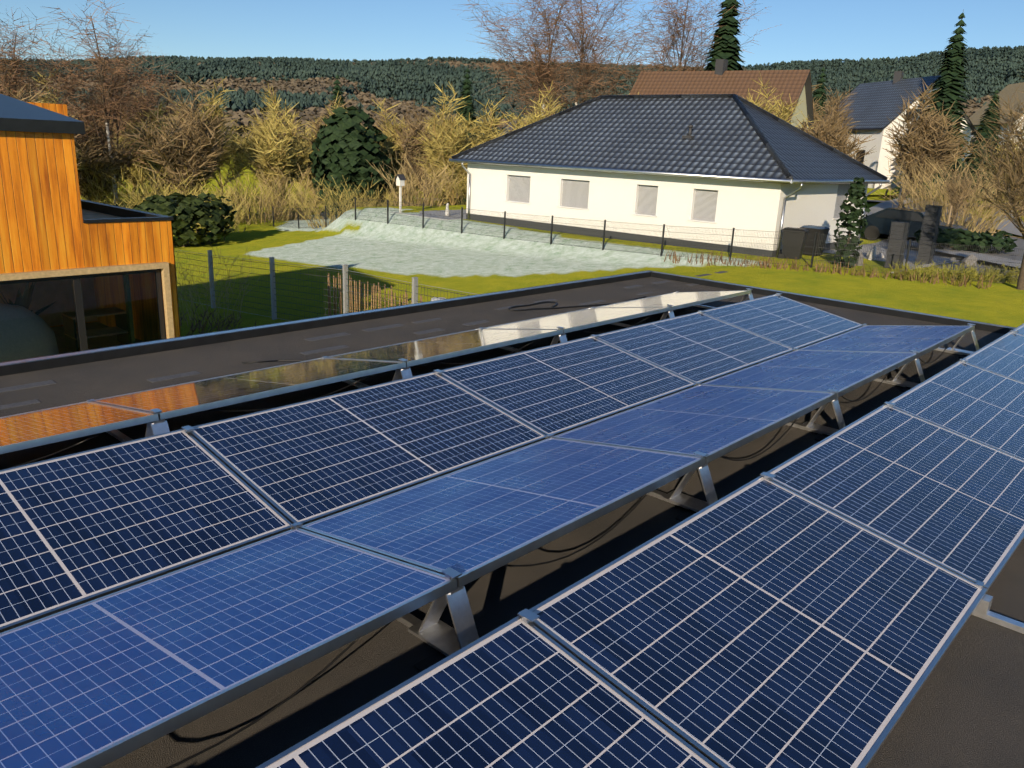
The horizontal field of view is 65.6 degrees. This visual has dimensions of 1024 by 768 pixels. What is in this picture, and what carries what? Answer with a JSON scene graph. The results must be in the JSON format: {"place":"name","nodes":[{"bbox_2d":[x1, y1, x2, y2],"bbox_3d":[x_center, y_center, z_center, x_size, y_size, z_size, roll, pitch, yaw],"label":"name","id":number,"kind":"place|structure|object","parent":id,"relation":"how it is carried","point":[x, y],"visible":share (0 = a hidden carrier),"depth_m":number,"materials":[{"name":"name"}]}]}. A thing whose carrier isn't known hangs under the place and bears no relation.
{"place":"outdoors","nodes":[
{"label":"outdoors","id":0,"kind":"place"},
{"bbox_2d":[0,0,1023,67],"label":"sky","id":1,"kind":"structure","parent":0,"point":[360,30],"materials":[{"name":"blue"}]},
{"bbox_2d":[80,148,1023,336],"bbox_3d":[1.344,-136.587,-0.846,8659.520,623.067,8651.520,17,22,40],"label":"ground","id":2,"kind":"structure","parent":0,"point":[476,263],"depth_m":27.16,"materials":[{"name":"plant"}]},
{"bbox_2d":[2,82,82,183],"bbox_3d":[-24.888,-11.557,40.947,6.586,7.879,5.616,17,22,40],"label":"willow band","id":3,"kind":"object","parent":2,"relation":"on","point":[27,98],"visible":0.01,"depth_m":39.90,"materials":[{"name":"brown plant"}]},
{"bbox_2d":[0,7,92,141],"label":"bare tree","id":4,"kind":"object","parent":2,"relation":"on","point":[14,85],"visible":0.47,"depth_m":42.93,"materials":[{"name":"brown plant"}]},
{"bbox_2d":[0,94,180,353],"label":"timber house","id":5,"kind":"structure","parent":2,"relation":"on","point":[65,246],"depth_m":12.15,"materials":[{"name":"orange"}]},
{"bbox_2d":[0,303,58,361],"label":"interior beanbag","id":6,"kind":"object","parent":5,"relation":"on","point":[25,333],"visible":0.79,"depth_m":12.15,"materials":[{"name":"fabric"}]},
{"bbox_2d":[0,274,134,351],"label":"interior plant and shelf","id":7,"kind":"object","parent":5,"relation":"on","point":[123,329],"visible":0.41,"depth_m":13.55,"materials":[{"name":"brown wood"}]},
{"bbox_2d":[69,101,114,201],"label":"shrub","id":8,"kind":"object","parent":2,"relation":"on","point":[81,186],"visible":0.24,"depth_m":47.36,"materials":[{"name":"brown plant"}]},
{"bbox_2d":[13,0,174,204],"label":"birch","id":9,"kind":"object","parent":2,"relation":"on","point":[115,71],"visible":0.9,"depth_m":46.42,"materials":[{"name":"brown plant"}]},
{"bbox_2d":[74,99,145,202],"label":"shrub","id":10,"kind":"object","parent":2,"relation":"on","point":[98,160],"visible":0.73,"depth_m":47.08,"materials":[{"name":"brown plant"}]},
{"bbox_2d":[78,162,177,208],"bbox_3d":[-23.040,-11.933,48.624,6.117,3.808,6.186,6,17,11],"label":"bush","id":11,"kind":"object","parent":2,"relation":"on","point":[124,192],"visible":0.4,"depth_m":47.34,"materials":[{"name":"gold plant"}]},
{"bbox_2d":[111,125,150,198],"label":"shrub","id":12,"kind":"object","parent":2,"relation":"on","point":[133,167],"visible":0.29,"depth_m":62.61,"materials":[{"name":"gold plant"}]},
{"bbox_2d":[87,44,185,193],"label":"bare tree","id":13,"kind":"object","parent":2,"relation":"on","point":[146,101],"visible":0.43,"depth_m":54.14,"materials":[{"name":"brown plant"}]},
{"bbox_2d":[120,98,182,195],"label":"shrub","id":14,"kind":"object","parent":2,"relation":"on","point":[149,163],"visible":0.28,"depth_m":52.46,"materials":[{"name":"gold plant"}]},
{"bbox_2d":[104,164,220,207],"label":"bush","id":15,"kind":"object","parent":2,"relation":"on","point":[147,193],"visible":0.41,"depth_m":43.92,"materials":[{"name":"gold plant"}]},
{"bbox_2d":[123,72,233,196],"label":"shrub","id":16,"kind":"object","parent":2,"relation":"on","point":[196,149],"visible":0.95,"depth_m":44.60,"materials":[{"name":"brown plant"}]},
{"bbox_2d":[133,192,236,246],"bbox_3d":[-14.686,-7.197,35.134,4.430,2.500,4.700,4,17,5],"label":"hedge","id":17,"kind":"object","parent":2,"relation":"on","point":[190,209],"visible":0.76,"depth_m":34.31,"materials":[{"name":"green plant"}]},
{"bbox_2d":[154,185,268,232],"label":"bush","id":18,"kind":"object","parent":2,"relation":"on","point":[236,214],"visible":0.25,"depth_m":41.35,"materials":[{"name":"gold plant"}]},
{"bbox_2d":[170,76,253,202],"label":"shrub","id":19,"kind":"object","parent":2,"relation":"on","point":[239,166],"visible":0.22,"depth_m":62.16,"materials":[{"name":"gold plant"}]},
{"bbox_2d":[180,302,256,335],"bbox_3d":[-7.627,-1.275,18.072,3.185,0.608,3.055,17,22,40],"label":"dry border","id":20,"kind":"object","parent":2,"relation":"on","point":[203,326],"visible":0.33,"depth_m":18.88,"materials":[{"name":"plant"}]},
{"bbox_2d":[175,240,264,325],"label":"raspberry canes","id":21,"kind":"object","parent":2,"relation":"on","point":[196,293],"visible":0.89,"depth_m":19.71,"materials":[{"name":"plant"}]},
{"bbox_2d":[195,168,311,224],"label":"bush","id":22,"kind":"object","parent":2,"relation":"on","point":[284,210],"visible":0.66,"depth_m":46.41,"materials":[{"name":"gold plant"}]},
{"bbox_2d":[210,166,310,222],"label":"bush","id":23,"kind":"object","parent":2,"relation":"on","point":[260,206],"visible":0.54,"depth_m":47.57,"materials":[{"name":"plant"}]},
{"bbox_2d":[229,78,317,215],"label":"shrub","id":24,"kind":"object","parent":2,"relation":"on","point":[272,149],"visible":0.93,"depth_m":48.65,"materials":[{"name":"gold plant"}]},
{"bbox_2d":[241,159,326,219],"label":"bush","id":25,"kind":"object","parent":2,"relation":"on","point":[300,211],"visible":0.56,"depth_m":48.37,"materials":[{"name":"plant"}]},
{"bbox_2d":[252,186,327,220],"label":"bush","id":26,"kind":"object","parent":2,"relation":"on","point":[290,206],"visible":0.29,"depth_m":48.75,"materials":[{"name":"plant"}]},
{"bbox_2d":[174,249,477,320],"bbox_3d":[-5.059,-2.125,18.964,13.579,2.216,0.548,17,22,40],"label":"garden fence","id":27,"kind":"object","parent":2,"relation":"on","point":[346,301],"visible":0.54,"depth_m":19.46,"materials":[{"name":"grey"}]},
{"bbox_2d":[270,175,387,228],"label":"bush","id":28,"kind":"object","parent":2,"relation":"on","point":[315,203],"visible":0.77,"depth_m":41.88,"materials":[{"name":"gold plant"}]},
{"bbox_2d":[312,75,346,202],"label":"spruce","id":29,"kind":"object","parent":2,"relation":"on","point":[337,87],"visible":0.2,"depth_m":74.38,"materials":[{"name":"green plant"}]},
{"bbox_2d":[298,94,374,216],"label":"shrub","id":30,"kind":"object","parent":2,"relation":"on","point":[316,128],"visible":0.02,"depth_m":51.64,"materials":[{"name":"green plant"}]},
{"bbox_2d":[309,106,393,217],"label":"evergreen tree","id":31,"kind":"object","parent":2,"relation":"on","point":[349,151],"visible":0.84,"depth_m":46.56,"materials":[{"name":"green plant"}]},
{"bbox_2d":[315,180,409,214],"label":"bush","id":32,"kind":"object","parent":2,"relation":"on","point":[390,200],"visible":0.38,"depth_m":44.69,"materials":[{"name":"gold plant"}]},
{"bbox_2d":[328,273,422,315],"bbox_3d":[-3.276,-1.849,18.856,3.431,1.236,0.082,15,21,37],"label":"wooden fence","id":33,"kind":"object","parent":2,"relation":"on","point":[373,301],"visible":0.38,"depth_m":19.08,"materials":[{"name":"wood"}]},
{"bbox_2d":[365,99,418,204],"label":"shrub","id":34,"kind":"object","parent":2,"relation":"on","point":[389,145],"visible":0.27,"depth_m":51.55,"materials":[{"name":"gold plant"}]},
{"bbox_2d":[369,148,463,206],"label":"bush","id":35,"kind":"object","parent":2,"relation":"on","point":[432,196],"visible":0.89,"depth_m":42.91,"materials":[{"name":"plant"}]},
{"bbox_2d":[390,99,446,203],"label":"shrub","id":36,"kind":"object","parent":2,"relation":"on","point":[416,130],"visible":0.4,"depth_m":50.36,"materials":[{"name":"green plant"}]},
{"bbox_2d":[390,209,465,220],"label":"neighbour terrace","id":37,"kind":"structure","parent":2,"relation":"on","point":[446,218],"depth_m":37.84,"materials":[{"name":"concrete"}]},
{"bbox_2d":[403,92,467,204],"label":"shrub","id":38,"kind":"object","parent":2,"relation":"on","point":[431,126],"visible":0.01,"depth_m":54.27,"materials":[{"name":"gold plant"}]},
{"bbox_2d":[407,81,485,204],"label":"shrub","id":39,"kind":"object","parent":2,"relation":"on","point":[450,146],"visible":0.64,"depth_m":48.16,"materials":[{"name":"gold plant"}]},
{"bbox_2d":[432,163,466,204],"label":"bush","id":40,"kind":"object","parent":2,"relation":"on","point":[460,190],"visible":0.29,"depth_m":47.05,"materials":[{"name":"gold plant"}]},
{"bbox_2d":[438,66,479,205],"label":"spruce","id":41,"kind":"object","parent":2,"relation":"on","point":[469,107],"visible":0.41,"depth_m":80.85,"materials":[{"name":"green plant"}]},
{"bbox_2d":[461,96,513,192],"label":"willow band","id":42,"kind":"object","parent":2,"relation":"on","point":[494,121],"visible":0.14,"depth_m":52.05,"materials":[{"name":"plant"}]},
{"bbox_2d":[0,59,991,152],"bbox_3d":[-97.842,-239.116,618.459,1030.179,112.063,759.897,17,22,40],"label":"deciduous forest","id":43,"kind":"object","parent":2,"relation":"on","point":[318,85],"visible":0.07,"depth_m":529.74,"materials":[{"name":"plant"}]},
{"bbox_2d":[0,45,1023,134],"bbox_3d":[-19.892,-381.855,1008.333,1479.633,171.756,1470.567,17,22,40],"label":"forest conifers","id":44,"kind":"object","parent":2,"relation":"on","point":[989,70],"visible":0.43,"depth_m":691.12,"materials":[{"name":"plant"}]},
{"bbox_2d":[500,81,563,132],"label":"shrub","id":45,"kind":"object","parent":2,"relation":"on","point":[540,116],"visible":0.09,"depth_m":46.39,"materials":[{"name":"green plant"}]},
{"bbox_2d":[452,0,623,130],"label":"bare tree","id":46,"kind":"object","parent":2,"relation":"on","point":[538,63],"visible":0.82,"depth_m":58.12,"materials":[{"name":"brown plant"}]},
{"bbox_2d":[472,0,675,114],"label":"birch","id":47,"kind":"object","parent":2,"relation":"on","point":[591,65],"visible":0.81,"depth_m":57.65,"materials":[{"name":"brown plant"}]},
{"bbox_2d":[228,197,1022,283],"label":"neighbour fence","id":48,"kind":"object","parent":2,"relation":"on","point":[423,218],"visible":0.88,"depth_m":27.40,"materials":[{"name":"black"}]},
{"bbox_2d":[449,94,889,256],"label":"neighbour house","id":49,"kind":"structure","parent":2,"relation":"on","point":[720,162],"depth_m":30.47,"materials":[{"name":"white"}]},
{"bbox_2d":[625,0,778,91],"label":"bare tree","id":50,"kind":"object","parent":2,"relation":"on","point":[676,20],"visible":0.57,"depth_m":58.67,"materials":[{"name":"brown plant"}]},
{"bbox_2d":[629,59,814,131],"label":"house","id":51,"kind":"structure","parent":2,"relation":"on","point":[795,84],"depth_m":53.09,"materials":[{"name":"brown tile"}]},
{"bbox_2d":[704,0,744,70],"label":"spruce","id":52,"kind":"object","parent":2,"relation":"on","point":[726,41],"visible":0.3,"depth_m":56.01,"materials":[{"name":"green plant"}]},
{"bbox_2d":[744,75,819,132],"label":"shrub","id":53,"kind":"object","parent":2,"relation":"on","point":[781,112],"visible":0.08,"depth_m":46.63,"materials":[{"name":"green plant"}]},
{"bbox_2d":[813,67,827,118],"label":"spruce","id":54,"kind":"object","parent":2,"relation":"on","point":[820,91],"visible":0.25,"depth_m":90.84,"materials":[{"name":"green plant"}]},
{"bbox_2d":[664,249,993,288],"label":"dry perennials","id":55,"kind":"object","parent":2,"relation":"on","point":[765,263],"visible":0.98,"depth_m":24.05,"materials":[{"name":"plant"}]},
{"bbox_2d":[813,85,857,142],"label":"brown tree","id":56,"kind":"object","parent":2,"relation":"on","point":[837,108],"visible":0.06,"depth_m":69.86,"materials":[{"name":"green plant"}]},
{"bbox_2d":[795,99,879,163],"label":"shrub","id":57,"kind":"object","parent":2,"relation":"on","point":[832,132],"visible":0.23,"depth_m":40.93,"materials":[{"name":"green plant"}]},
{"bbox_2d":[833,177,870,267],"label":"cypress column","id":58,"kind":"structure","parent":2,"relation":"on","point":[856,190],"depth_m":24.77,"materials":[{"name":"green plant"}]},
{"bbox_2d":[827,71,976,188],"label":"house","id":59,"kind":"structure","parent":2,"relation":"on","point":[874,106],"depth_m":67.66,"materials":[{"name":"paint"}]},
{"bbox_2d":[887,260,946,281],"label":"ornamental grass","id":60,"kind":"object","parent":2,"relation":"on","point":[920,274],"depth_m":23.10,"materials":[{"name":"plant"}]},
{"bbox_2d":[915,205,943,265],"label":"gabion pillar","id":61,"kind":"structure","parent":2,"relation":"on","point":[931,222],"depth_m":26.69,"materials":[{"name":"black"}]},
{"bbox_2d":[886,9,973,201],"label":"spruce","id":62,"kind":"object","parent":2,"relation":"on","point":[952,73],"visible":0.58,"depth_m":60.13,"materials":[{"name":"green plant"}]},
{"bbox_2d":[882,79,978,207],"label":"brown tree","id":63,"kind":"object","parent":2,"relation":"on","point":[939,147],"visible":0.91,"depth_m":45.61,"materials":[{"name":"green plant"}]},
{"bbox_2d":[873,145,1022,234],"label":"driveway shrub","id":64,"kind":"object","parent":2,"relation":"on","point":[968,209],"visible":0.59,"depth_m":38.72,"materials":[{"name":"plant"}]},
{"bbox_2d":[919,260,979,281],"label":"ornamental grass","id":65,"kind":"object","parent":2,"relation":"on","point":[961,274],"depth_m":23.26,"materials":[{"name":"plant"}]},
{"bbox_2d":[914,227,990,253],"bbox_3d":[17.532,-5.655,31.523,2.774,1.079,2.818,17,22,40],"label":"dark shrub","id":66,"kind":"object","parent":2,"relation":"on","point":[949,237],"visible":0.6,"depth_m":30.73,"materials":[{"name":"green plant"}]},
{"bbox_2d":[937,160,991,223],"bbox_3d":[19.054,-7.799,34.020,2.025,3.902,1.976,17,22,40],"label":"bush","id":67,"kind":"object","parent":2,"relation":"on","point":[959,198],"visible":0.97,"depth_m":33.77,"materials":[{"name":"brown plant"}]},
{"bbox_2d":[933,260,1019,274],"bbox_3d":[14.403,-4.210,27.680,7.250,0.001,11.500,17,22,40],"label":"gravel bed","id":68,"kind":"object","parent":2,"relation":"on","point":[983,264],"depth_m":27.56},
{"bbox_2d":[959,90,1003,201],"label":"spruce","id":69,"kind":"object","parent":2,"relation":"on","point":[989,115],"visible":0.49,"depth_m":62.12,"materials":[{"name":"green plant"}]},
{"bbox_2d":[946,70,1023,289],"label":"tree","id":70,"kind":"object","parent":2,"relation":"on","point":[1014,177],"visible":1,"depth_m":21.27,"materials":[{"name":"brown plant"}]},
{"bbox_2d":[957,230,1016,253],"bbox_3d":[18.729,-5.664,31.796,2.549,1.045,2.667,17,22,40],"label":"dark shrub","id":71,"kind":"object","parent":2,"relation":"on","point":[997,240],"visible":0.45,"depth_m":31.19,"materials":[{"name":"green plant"}]},
{"bbox_2d":[954,263,1019,282],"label":"ornamental grass","id":72,"kind":"object","parent":2,"relation":"on","point":[985,276],"depth_m":23.41,"materials":[{"name":"plant"}]},
{"bbox_2d":[967,82,1023,163],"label":"house","id":73,"kind":"structure","parent":2,"relation":"on","point":[1009,90],"depth_m":93.71,"materials":[{"name":"grey"}]},
{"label":"garage walls","id":74,"kind":"object","parent":2,"relation":"on","visible":0},
{"bbox_2d":[0,277,1023,767],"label":"flat roof","id":75,"kind":"structure","parent":74,"relation":"on","point":[964,709],"depth_m":3.50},
{"bbox_2d":[0,271,726,409],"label":"roof seam patches","id":76,"kind":"object","parent":75,"relation":"on","point":[38,384],"visible":0.95,"depth_m":6.95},
{"bbox_2d":[6,296,950,767],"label":"cables","id":77,"kind":"object","parent":75,"relation":"on","point":[506,564],"visible":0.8,"depth_m":3.95,"materials":[{"name":"black"}]},
{"bbox_2d":[0,270,1015,375],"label":"roof edge trim","id":78,"kind":"structure","parent":75,"relation":"attached to","point":[62,360],"depth_m":8.23,"materials":[{"name":"metal"}]},
{"bbox_2d":[87,288,1023,656],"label":"solar panel mounts","id":79,"kind":"object","parent":75,"relation":"on","point":[433,630],"visible":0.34,"depth_m":3.92,"materials":[{"name":"metal"}]},
{"bbox_2d":[0,401,158,453],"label":"solar module","id":80,"kind":"object","parent":79,"relation":"attached to","point":[26,430],"visible":1,"depth_m":4.15,"materials":[{"name":"glass"}]},
{"bbox_2d":[0,429,291,632],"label":"solar module","id":81,"kind":"object","parent":79,"relation":"attached to","point":[78,528],"visible":0.88,"depth_m":3.27,"materials":[{"name":"glass"}]},
{"bbox_2d":[0,528,457,767],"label":"solar module","id":82,"kind":"object","parent":79,"relation":"attached to","point":[100,682],"visible":1,"depth_m":2.45,"materials":[{"name":"glass"}]},
{"bbox_2d":[93,358,405,419],"bbox_3d":[-1.655,-0.006,5.138,1.001,0.035,1.680,4,13,43],"label":"solar module","id":83,"kind":"object","parent":79,"relation":"attached to","point":[193,397],"visible":0.9,"depth_m":4.97,"materials":[{"name":"glass"}]},
{"bbox_2d":[190,372,545,525],"bbox_3d":[-0.720,0.279,4.319,1.000,0.035,1.680,28,29,36],"label":"solar module","id":84,"kind":"object","parent":79,"relation":"attached to","point":[307,461],"visible":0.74,"depth_m":4.17,"materials":[{"name":"glass"}]},
{"bbox_2d":[327,329,562,366],"bbox_3d":[-0.510,-0.311,6.342,1.001,0.035,1.680,4,13,43],"label":"solar module","id":85,"kind":"object","parent":79,"relation":"attached to","point":[425,350],"visible":0.89,"depth_m":6.20,"materials":[{"name":"glass"}]},
{"bbox_2d":[256,616,718,767],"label":"solar module","id":86,"kind":"object","parent":79,"relation":"on","point":[517,692],"visible":1,"depth_m":2.13,"materials":[{"name":"glass"}]},
{"bbox_2d":[299,437,705,587],"bbox_3d":[0.022,0.505,3.671,1.001,0.035,1.680,4,13,43],"label":"solar module","id":87,"kind":"object","parent":79,"relation":"attached to","point":[471,523],"visible":0.89,"depth_m":3.49,"materials":[{"name":"glass"}]},
{"bbox_2d":[440,336,695,435],"bbox_3d":[0.426,-0.026,5.524,1.000,0.035,1.680,28,29,36],"label":"solar module","id":88,"kind":"object","parent":79,"relation":"attached to","point":[557,389],"visible":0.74,"depth_m":5.41,"materials":[{"name":"glass"}]},
{"bbox_2d":[483,307,671,332],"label":"solar module","id":89,"kind":"object","parent":79,"relation":"attached to","point":[572,321],"visible":0.89,"depth_m":7.42,"materials":[{"name":"glass"}]},
{"bbox_2d":[595,290,751,309],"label":"solar module","id":90,"kind":"object","parent":79,"relation":"attached to","point":[678,300],"visible":0.91,"depth_m":8.64,"materials":[{"name":"glass"}]},
{"bbox_2d":[552,385,836,463],"bbox_3d":[1.168,0.200,4.876,1.001,0.035,1.680,4,13,43],"label":"solar module","id":91,"kind":"object","parent":79,"relation":"attached to","point":[713,422],"visible":0.89,"depth_m":4.74,"materials":[{"name":"glass"}]},
{"bbox_2d":[597,312,793,383],"bbox_3d":[1.572,-0.332,6.728,1.000,0.035,1.680,28,29,36],"label":"solar module","id":92,"kind":"object","parent":79,"relation":"attached to","point":[695,347],"visible":0.78,"depth_m":6.63,"materials":[{"name":"glass"}]},
{"bbox_2d":[529,475,986,767],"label":"solar module","id":93,"kind":"object","parent":79,"relation":"attached to","point":[760,622],"visible":0.87,"depth_m":2.68,"materials":[{"name":"glass"}]},
{"bbox_2d":[703,294,862,348],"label":"solar module","id":94,"kind":"object","parent":79,"relation":"attached to","point":[788,322],"visible":0.78,"depth_m":7.86,"materials":[{"name":"glass"}]},
{"bbox_2d":[700,350,918,397],"bbox_3d":[2.313,-0.106,6.080,1.001,0.035,1.680,4,13,43],"label":"solar module","id":95,"kind":"object","parent":79,"relation":"attached to","point":[844,372],"visible":0.9,"depth_m":5.97,"materials":[{"name":"glass"}]},
{"bbox_2d":[798,325,974,356],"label":"solar module","id":96,"kind":"object","parent":79,"relation":"attached to","point":[923,340],"visible":0.88,"depth_m":7.19,"materials":[{"name":"glass"}]},
{"bbox_2d":[767,404,1023,593],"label":"solar module","id":97,"kind":"object","parent":79,"relation":"on","point":[952,501],"visible":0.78,"depth_m":3.89,"materials":[{"name":"glass"}]},
{"bbox_2d":[886,361,1023,459],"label":"solar module","id":98,"kind":"object","parent":79,"relation":"attached to","point":[979,404],"visible":0.89,"depth_m":5.18,"materials":[{"name":"glass"}]},
{"bbox_2d":[960,331,1023,382],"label":"solar module","id":99,"kind":"object","parent":79,"relation":"on","point":[1003,355],"visible":0.79,"depth_m":6.43,"materials":[{"name":"glass"}]},
{"bbox_2d":[404,352,973,681],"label":"ballast pads","id":100,"kind":"object","parent":75,"relation":"on","point":[428,662],"visible":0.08,"depth_m":2.78,"materials":[{"name":"rubber"}]},
{"bbox_2d":[414,197,1023,267],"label":"kerbs and pavement","id":101,"kind":"structure","parent":0,"point":[1009,227],"depth_m":39.15,"materials":[{"name":"concrete"}]},
{"bbox_2d":[421,198,1023,261],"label":"street","id":102,"kind":"structure","parent":0,"point":[1019,242],"depth_m":36.35,"materials":[{"name":"asphalt"}]},
{"bbox_2d":[823,238,978,272],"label":"driveway","id":103,"kind":"structure","parent":0,"point":[936,262],"depth_m":29.96,"materials":[{"name":"stone"}]},
{"bbox_2d":[778,227,808,258],"bbox_3d":[9.466,-4.719,26.768,0.815,1.050,0.620,12,19,29],"label":"wheelie bin","id":104,"kind":"object","parent":103,"relation":"on","point":[799,231],"visible":0.85,"depth_m":26.54,"materials":[{"name":"black plastic"}]},
{"bbox_2d":[800,225,829,255],"bbox_3d":[10.620,-5.048,28.053,0.620,1.050,0.815,-12,22,-40],"label":"wheelie bin","id":105,"kind":"object","parent":103,"relation":"on","point":[813,229],"visible":0.65,"depth_m":27.80,"materials":[{"name":"black plastic"}]},
{"bbox_2d":[883,221,909,268],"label":"gabion pillar","id":106,"kind":"structure","parent":103,"relation":"on","point":[899,231],"depth_m":25.39,"materials":[{"name":"black"}]},
{"bbox_2d":[864,207,967,239],"bbox_3d":[17.326,-6.877,34.538,4.150,1.412,1.740,17,22,40],"label":"parked car","id":107,"kind":"object","parent":103,"relation":"on","point":[878,225],"visible":0.49,"depth_m":34.28,"materials":[{"name":"black paint"}]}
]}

